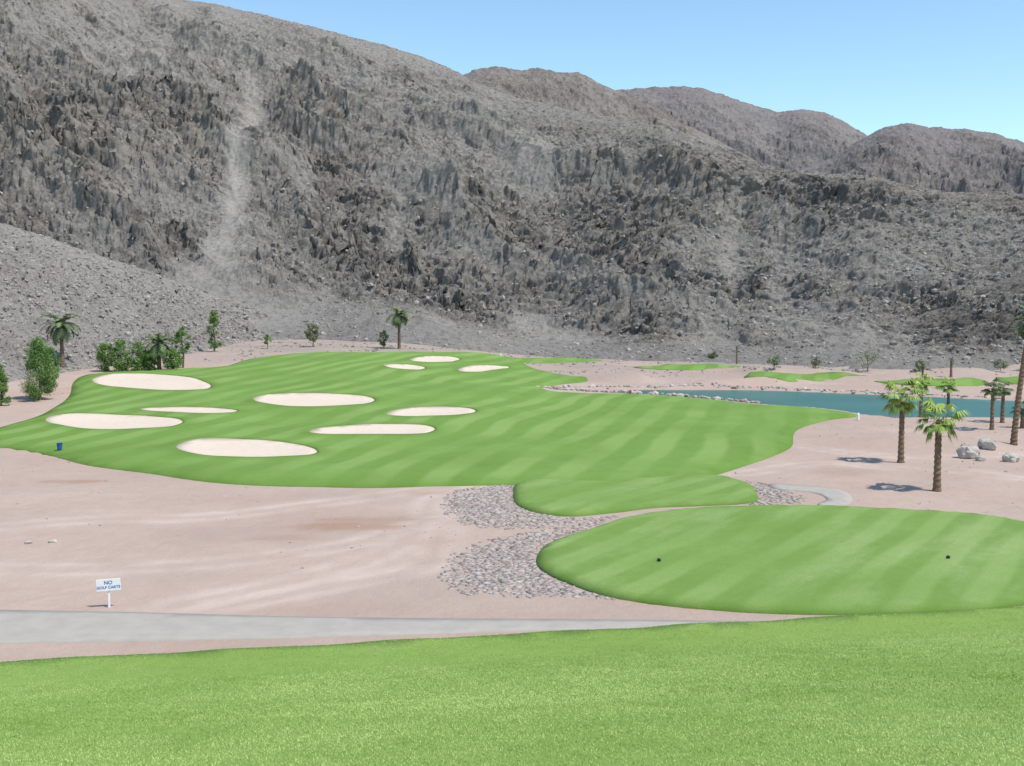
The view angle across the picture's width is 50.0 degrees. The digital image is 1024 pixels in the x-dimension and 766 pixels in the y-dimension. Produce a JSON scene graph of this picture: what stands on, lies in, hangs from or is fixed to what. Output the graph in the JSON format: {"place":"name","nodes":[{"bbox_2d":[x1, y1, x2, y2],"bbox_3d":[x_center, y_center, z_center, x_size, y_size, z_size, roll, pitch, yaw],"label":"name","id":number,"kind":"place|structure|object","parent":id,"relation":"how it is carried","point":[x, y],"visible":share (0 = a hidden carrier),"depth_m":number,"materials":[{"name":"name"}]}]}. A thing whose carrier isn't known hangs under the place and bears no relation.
{"place":"outdoors","nodes":[
{"label":"outdoors","id":0,"kind":"place"},
{"bbox_2d":[0,223,272,380],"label":"scree slope","id":1,"kind":"structure","parent":0,"point":[11,344],"depth_m":167.39,"materials":[{"name":"grey stone"}]},
{"bbox_2d":[0,224,277,381],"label":"scree stones","id":2,"kind":"object","parent":1,"relation":"on","point":[135,315],"visible":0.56,"depth_m":169.89,"materials":[{"name":"grey stone"}]},
{"bbox_2d":[0,610,755,643],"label":"cart path","id":3,"kind":"structure","parent":0,"point":[31,626],"depth_m":36.84,"materials":[{"name":"concrete"}]},
{"bbox_2d":[0,0,1023,370],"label":"mountain","id":4,"kind":"structure","parent":0,"point":[242,194],"depth_m":261.39,"materials":[{"name":"grey stone"}]},
{"bbox_2d":[0,0,1023,364],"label":"mountain rubble","id":5,"kind":"object","parent":4,"relation":"on","point":[288,252],"visible":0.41,"depth_m":231.93,"materials":[{"name":"stone"}]},
{"bbox_2d":[0,339,1023,661],"bbox_3d":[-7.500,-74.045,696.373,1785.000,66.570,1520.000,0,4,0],"label":"ground","id":6,"kind":"structure","parent":0,"point":[156,543],"depth_m":54.55,"materials":[{"name":"beige sand"}]},
{"bbox_2d":[0,363,10,405],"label":"tree","id":7,"kind":"object","parent":6,"relation":"on","point":[4,379],"visible":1,"depth_m":105.23,"materials":[{"name":"green plant"}]},
{"bbox_2d":[18,336,57,400],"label":"tree","id":8,"kind":"object","parent":6,"relation":"on","point":[35,366],"visible":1,"depth_m":109.12,"materials":[{"name":"green plant"}]},
{"bbox_2d":[35,344,61,392],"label":"tree","id":9,"kind":"object","parent":6,"relation":"on","point":[56,362],"visible":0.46,"depth_m":115.07,"materials":[{"name":"green plant"}]},
{"bbox_2d":[39,312,88,368],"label":"palm tree","id":10,"kind":"object","parent":6,"relation":"on","point":[60,331],"visible":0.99,"depth_m":136.19,"materials":[{"name":"green plant"}]},
{"bbox_2d":[95,342,116,371],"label":"shrub","id":11,"kind":"object","parent":6,"relation":"on","point":[103,346],"visible":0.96,"depth_m":137.42,"materials":[{"name":"green plant"}]},
{"bbox_2d":[96,578,120,607],"bbox_3d":[-14.388,7.507,39.173,0.844,1.094,0.091,-1,4,-12],"label":"sign","id":12,"kind":"object","parent":6,"relation":"on","point":[109,585],"visible":1,"depth_m":39.12,"materials":[{"name":"white paint"}]},
{"bbox_2d":[107,338,133,371],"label":"shrub","id":13,"kind":"object","parent":6,"relation":"on","point":[120,365],"visible":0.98,"depth_m":137.02,"materials":[{"name":"green plant"}]},
{"bbox_2d":[126,340,150,370],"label":"shrub","id":14,"kind":"object","parent":6,"relation":"on","point":[140,356],"visible":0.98,"depth_m":136.94,"materials":[{"name":"green plant"}]},
{"bbox_2d":[142,347,159,370],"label":"shrub","id":15,"kind":"object","parent":6,"relation":"on","point":[150,366],"visible":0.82,"depth_m":137.95,"materials":[{"name":"green plant"}]},
{"bbox_2d":[140,332,180,369],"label":"palm tree","id":16,"kind":"object","parent":6,"relation":"on","point":[160,345],"visible":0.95,"depth_m":137.74,"materials":[{"name":"green plant"}]},
{"bbox_2d":[173,325,191,367],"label":"tree","id":17,"kind":"object","parent":6,"relation":"on","point":[181,330],"visible":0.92,"depth_m":142.25,"materials":[{"name":"green plant"}]},
{"bbox_2d":[206,310,221,351],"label":"tree","id":18,"kind":"object","parent":6,"relation":"on","point":[215,322],"visible":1,"depth_m":166.25,"materials":[{"name":"green plant"}]},
{"bbox_2d":[263,334,271,348],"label":"tree","id":19,"kind":"object","parent":6,"relation":"on","point":[266,338],"visible":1,"depth_m":172.27,"materials":[{"name":"green plant"}]},
{"bbox_2d":[304,322,320,346],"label":"tree","id":20,"kind":"object","parent":6,"relation":"on","point":[311,331],"visible":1,"depth_m":174.54,"materials":[{"name":"green plant"}]},
{"bbox_2d":[377,329,388,346],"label":"tree","id":21,"kind":"object","parent":6,"relation":"on","point":[385,335],"visible":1,"depth_m":174.62,"materials":[{"name":"green plant"}]},
{"bbox_2d":[385,306,414,348],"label":"palm tree","id":22,"kind":"object","parent":6,"relation":"on","point":[397,318],"visible":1,"depth_m":171.95,"materials":[{"name":"green plant"}]},
{"bbox_2d":[0,352,856,487],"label":"fairway","id":23,"kind":"structure","parent":6,"relation":"on","point":[518,425],"depth_m":89.97,"materials":[{"name":"green plant"}]},
{"bbox_2d":[56,443,62,449],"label":"litter bin","id":24,"kind":"object","parent":23,"relation":"on","point":[59,446],"visible":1,"depth_m":78.15,"materials":[{"name":"blue paint"}]},
{"bbox_2d":[45,413,182,428],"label":"sand bunker","id":25,"kind":"object","parent":23,"relation":"on","point":[96,421],"visible":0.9,"depth_m":93.73},
{"bbox_2d":[92,373,210,389],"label":"sand bunker","id":26,"kind":"object","parent":23,"relation":"on","point":[150,381],"visible":0.93,"depth_m":123.22},
{"bbox_2d":[161,346,182,369],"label":"shrub","id":27,"kind":"object","parent":23,"relation":"on","point":[170,362],"visible":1,"depth_m":138.06,"materials":[{"name":"green plant"}]},
{"bbox_2d":[140,407,236,412],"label":"sand bunker","id":28,"kind":"object","parent":23,"relation":"on","point":[196,409],"visible":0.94,"depth_m":99.47},
{"bbox_2d":[176,438,316,456],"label":"sand bunker","id":29,"kind":"object","parent":23,"relation":"on","point":[235,447],"visible":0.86,"depth_m":79.07},
{"bbox_2d":[253,393,373,405],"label":"sand bunker","id":30,"kind":"object","parent":23,"relation":"on","point":[308,399],"visible":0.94,"depth_m":108.53},
{"bbox_2d":[309,424,434,433],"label":"sand bunker","id":31,"kind":"object","parent":23,"relation":"on","point":[384,429],"visible":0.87,"depth_m":88.71},
{"bbox_2d":[384,364,424,369],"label":"sand bunker","id":32,"kind":"object","parent":23,"relation":"on","point":[407,366],"visible":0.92,"depth_m":142.60},
{"bbox_2d":[386,406,474,415],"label":"sand bunker","id":33,"kind":"object","parent":23,"relation":"on","point":[428,411],"visible":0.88,"depth_m":100.83},
{"bbox_2d":[410,356,458,361],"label":"sand bunker","id":34,"kind":"object","parent":23,"relation":"on","point":[435,359],"visible":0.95,"depth_m":157.91},
{"bbox_2d":[458,365,508,371],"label":"sand bunker","id":35,"kind":"object","parent":23,"relation":"on","point":[475,368],"visible":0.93,"depth_m":151.63},
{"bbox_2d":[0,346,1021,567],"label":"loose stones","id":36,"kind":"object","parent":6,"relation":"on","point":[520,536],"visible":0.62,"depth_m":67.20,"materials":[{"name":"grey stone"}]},
{"bbox_2d":[513,357,601,362],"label":"grass patch","id":37,"kind":"object","parent":6,"relation":"on","point":[546,360],"visible":0.89,"depth_m":176.62,"materials":[{"name":"green plant"}]},
{"bbox_2d":[204,339,1018,376],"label":"rubble","id":38,"kind":"object","parent":6,"relation":"on","point":[375,350],"visible":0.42,"depth_m":168.04,"materials":[{"name":"stone"}]},
{"bbox_2d":[437,480,805,599],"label":"cobblestones","id":39,"kind":"structure","parent":6,"relation":"on","point":[493,557],"depth_m":49.14,"materials":[{"name":"stone"}]},
{"bbox_2d":[514,473,757,516],"bbox_3d":[7.056,6.144,62.302,13.932,0.355,13.263,0,4,0],"label":"tee box","id":40,"kind":"object","parent":6,"relation":"on","point":[570,498],"visible":0.97,"depth_m":60.68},
{"bbox_2d":[633,363,741,369],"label":"grass patch","id":41,"kind":"object","parent":6,"relation":"on","point":[703,366],"visible":0.97,"depth_m":165.44,"materials":[{"name":"green plant"}]},
{"bbox_2d":[707,351,717,357],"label":"shrub","id":42,"kind":"object","parent":6,"relation":"on","point":[713,354],"visible":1,"depth_m":177.44,"materials":[{"name":"green plant"}]},
{"bbox_2d":[735,345,738,363],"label":"palm tree","id":43,"kind":"object","parent":6,"relation":"on","point":[737,347],"visible":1,"depth_m":173.51,"materials":[{"name":"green plant"}]},
{"bbox_2d":[765,352,779,369],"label":"shrub","id":44,"kind":"object","parent":6,"relation":"on","point":[773,360],"visible":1,"depth_m":155.84,"materials":[{"name":"green plant"}]},
{"bbox_2d":[537,382,1022,403],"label":"shore rocks","id":45,"kind":"object","parent":6,"relation":"on","point":[564,387],"visible":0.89,"depth_m":130.47,"materials":[{"name":"stone"}]},
{"bbox_2d":[537,504,1023,614],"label":"tee box","id":46,"kind":"object","parent":6,"relation":"on","point":[808,559],"visible":1,"depth_m":45.44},
{"bbox_2d":[744,371,867,381],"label":"grass patch","id":47,"kind":"object","parent":6,"relation":"on","point":[793,377],"visible":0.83,"depth_m":148.43,"materials":[{"name":"green plant"}]},
{"bbox_2d":[811,357,821,367],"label":"shrub","id":48,"kind":"object","parent":6,"relation":"on","point":[817,363],"visible":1,"depth_m":157.36,"materials":[{"name":"green plant"}]},
{"bbox_2d":[855,351,879,371],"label":"shrub","id":49,"kind":"object","parent":6,"relation":"on","point":[866,355],"visible":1,"depth_m":157.97,"materials":[{"name":"green plant"}]},
{"bbox_2d":[876,379,925,462],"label":"palm tree","id":50,"kind":"object","parent":6,"relation":"on","point":[902,406],"visible":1,"depth_m":73.51,"materials":[{"name":"green plant"}]},
{"bbox_2d":[915,359,925,371],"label":"shrub","id":51,"kind":"object","parent":6,"relation":"on","point":[920,362],"visible":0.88,"depth_m":156.02,"materials":[{"name":"green plant"}]},
{"bbox_2d":[918,364,924,375],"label":"palm tree","id":52,"kind":"object","parent":6,"relation":"on","point":[922,369],"visible":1,"depth_m":151.93,"materials":[{"name":"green plant"}]},
{"bbox_2d":[910,372,935,416],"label":"palm tree","id":53,"kind":"object","parent":6,"relation":"on","point":[924,386],"visible":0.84,"depth_m":101.68,"materials":[{"name":"green plant"}]},
{"bbox_2d":[874,377,983,385],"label":"grass patch","id":54,"kind":"object","parent":6,"relation":"on","point":[967,381],"visible":0.64,"depth_m":140.19,"materials":[{"name":"green plant"}]},
{"bbox_2d":[913,397,971,491],"bbox_3d":[24.389,3.527,62.792,3.089,5.474,3.332,0,4,0],"label":"palm tree","id":55,"kind":"object","parent":6,"relation":"on","point":[940,427],"visible":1,"depth_m":62.39,"materials":[{"name":"green plant"}]},
{"bbox_2d":[935,376,959,404],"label":"palm tree","id":56,"kind":"object","parent":6,"relation":"on","point":[948,390],"visible":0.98,"depth_m":109.81,"materials":[{"name":"green plant"}]},
{"bbox_2d":[947,356,955,376],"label":"palm tree","id":57,"kind":"object","parent":6,"relation":"on","point":[952,361],"visible":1,"depth_m":151.67,"materials":[{"name":"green plant"}]},
{"bbox_2d":[956,446,979,458],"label":"boulder","id":58,"kind":"object","parent":6,"relation":"on","point":[968,452],"visible":0.88,"depth_m":75.60,"materials":[{"name":"stone"}]},
{"bbox_2d":[975,455,985,460],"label":"boulder","id":59,"kind":"object","parent":6,"relation":"on","point":[980,458],"visible":1,"depth_m":74.32,"materials":[{"name":"stone"}]},
{"bbox_2d":[977,438,996,449],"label":"boulder","id":60,"kind":"object","parent":6,"relation":"on","point":[986,443],"visible":1,"depth_m":79.45,"materials":[{"name":"stone"}]},
{"bbox_2d":[980,377,1004,429],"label":"palm tree","id":61,"kind":"object","parent":6,"relation":"on","point":[993,392],"visible":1,"depth_m":90.55,"materials":[{"name":"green plant"}]},
{"bbox_2d":[992,359,1008,370],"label":"shrub","id":62,"kind":"object","parent":6,"relation":"on","point":[998,363],"visible":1,"depth_m":160.51,"materials":[{"name":"green plant"}]},
{"bbox_2d":[992,380,1013,422],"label":"palm tree","id":63,"kind":"object","parent":6,"relation":"on","point":[1006,392],"visible":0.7,"depth_m":97.30,"materials":[{"name":"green plant"}]},
{"bbox_2d":[997,376,1023,384],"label":"grass patch","id":64,"kind":"object","parent":6,"relation":"on","point":[1013,380],"visible":0.56,"depth_m":141.15,"materials":[{"name":"green plant"}]},
{"bbox_2d":[1002,452,1019,462],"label":"boulder","id":65,"kind":"object","parent":6,"relation":"on","point":[1010,457],"visible":1,"depth_m":73.73,"materials":[{"name":"stone"}]},
{"bbox_2d":[1009,303,1023,444],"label":"palm tree","id":66,"kind":"object","parent":6,"relation":"on","point":[1015,421],"visible":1,"depth_m":81.92,"materials":[{"name":"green plant"}]},
{"bbox_2d":[1009,401,1023,428],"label":"palm tree","id":67,"kind":"object","parent":6,"relation":"on","point":[1021,412],"visible":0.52,"depth_m":92.41,"materials":[{"name":"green plant"}]},
{"bbox_2d":[0,606,1023,765],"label":"lawn","id":68,"kind":"structure","parent":0,"point":[466,650],"depth_m":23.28,"materials":[{"name":"green plant"}]},
{"bbox_2d":[189,0,1023,141],"label":"sky","id":69,"kind":"structure","parent":0,"point":[869,65],"materials":[{"name":"blue"}]},
{"bbox_2d":[464,66,754,160],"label":"mountain","id":70,"kind":"structure","parent":0,"point":[576,91],"depth_m":650.12,"materials":[{"name":"grey stone"}]},
{"bbox_2d":[616,86,866,169],"bbox_3d":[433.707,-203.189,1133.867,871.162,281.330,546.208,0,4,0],"label":"mountain","id":71,"kind":"structure","parent":0,"point":[799,139],"depth_m":1267.39,"materials":[{"name":"grey stone"}]},
{"bbox_2d":[576,390,1023,417],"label":"lake water","id":72,"kind":"structure","parent":0,"point":[864,404],"depth_m":119.88,"materials":[{"name":"teal liquid"}]},
{"bbox_2d":[768,484,851,505],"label":"cart path","id":73,"kind":"structure","parent":0,"point":[836,497],"depth_m":62.19,"materials":[{"name":"concrete"}]},
{"bbox_2d":[799,123,1023,193],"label":"mountain","id":74,"kind":"structure","parent":0,"point":[948,160],"depth_m":919.62,"materials":[{"name":"grey stone"}]},
{"bbox_2d":[901,272,1023,346],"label":"hill","id":75,"kind":"structure","parent":0,"point":[945,318],"depth_m":190.05,"materials":[{"name":"grey stone"}]}
]}

